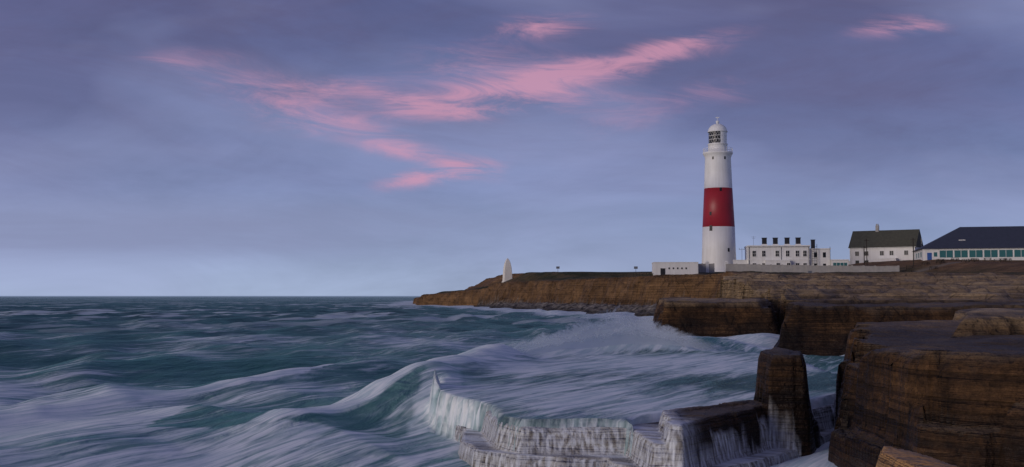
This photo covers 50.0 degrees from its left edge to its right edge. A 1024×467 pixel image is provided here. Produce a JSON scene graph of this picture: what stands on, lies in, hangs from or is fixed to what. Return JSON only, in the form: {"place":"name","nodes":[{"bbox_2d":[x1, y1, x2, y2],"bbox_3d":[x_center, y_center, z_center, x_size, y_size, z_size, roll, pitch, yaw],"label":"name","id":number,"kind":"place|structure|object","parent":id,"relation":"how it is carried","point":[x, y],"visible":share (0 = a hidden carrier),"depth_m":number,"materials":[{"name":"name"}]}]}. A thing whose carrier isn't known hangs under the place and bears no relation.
{"place":"outdoors","nodes":[
{"label":"outdoors","id":0,"kind":"place"},
{"bbox_2d":[0,296,843,466],"bbox_3d":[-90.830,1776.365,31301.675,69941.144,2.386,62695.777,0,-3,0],"label":"sea","id":1,"kind":"structure","parent":0,"point":[245,381],"depth_m":31.44,"materials":[{"name":"liquid"}]},
{"bbox_2d":[0,0,1023,295],"label":"sky","id":2,"kind":"structure","parent":0,"point":[148,147],"materials":[{"name":"blue"}]},
{"bbox_2d":[513,310,699,354],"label":"spray cloud","id":3,"kind":"structure","parent":0,"point":[588,334],"depth_m":40.83,"materials":[{"name":"white liquid"}]},
{"bbox_2d":[413,259,1023,466],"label":"rocky headland","id":4,"kind":"structure","parent":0,"point":[930,372],"depth_m":19.65,"materials":[{"name":"brown stone"}]},
{"bbox_2d":[502,258,511,281],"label":"obelisk","id":5,"kind":"object","parent":4,"relation":"on","point":[507,271],"visible":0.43,"depth_m":304.92,"materials":[{"name":"stone"}]},
{"bbox_2d":[652,262,698,274],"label":"store building","id":6,"kind":"structure","parent":4,"relation":"on","point":[664,268],"depth_m":259.69,"materials":[{"name":"white paint"}]},
{"bbox_2d":[702,117,735,271],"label":"lighthouse","id":7,"kind":"object","parent":4,"relation":"on","point":[718,240],"visible":0.94,"depth_m":303.75,"materials":[{"name":"white paint"}]},
{"bbox_2d":[556,238,915,272],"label":"mast signs","id":8,"kind":"object","parent":4,"relation":"on","point":[636,267],"visible":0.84,"depth_m":272.18,"materials":[{"name":"grey metal"}]},
{"bbox_2d":[732,236,848,265],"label":"keepers cottages","id":9,"kind":"structure","parent":4,"relation":"on","point":[775,253],"depth_m":300.00,"materials":[{"name":"white paint"}]},
{"bbox_2d":[698,261,899,272],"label":"perimeter wall","id":10,"kind":"structure","parent":4,"relation":"on","point":[706,267],"depth_m":264.76,"materials":[{"name":"concrete"}]},
{"bbox_2d":[848,224,922,264],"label":"house","id":11,"kind":"structure","parent":4,"relation":"on","point":[889,245],"depth_m":329.26,"materials":[{"name":"white paint"}]},
{"bbox_2d":[905,258,1011,271],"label":"picnic tables","id":12,"kind":"object","parent":4,"relation":"on","point":[974,259],"visible":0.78,"depth_m":267.34,"materials":[{"name":"brown wood"}]},
{"bbox_2d":[912,226,1023,260],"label":"cafe building","id":13,"kind":"structure","parent":4,"relation":"on","point":[986,243],"depth_m":278.22,"materials":[{"name":"white paint"}]}
]}

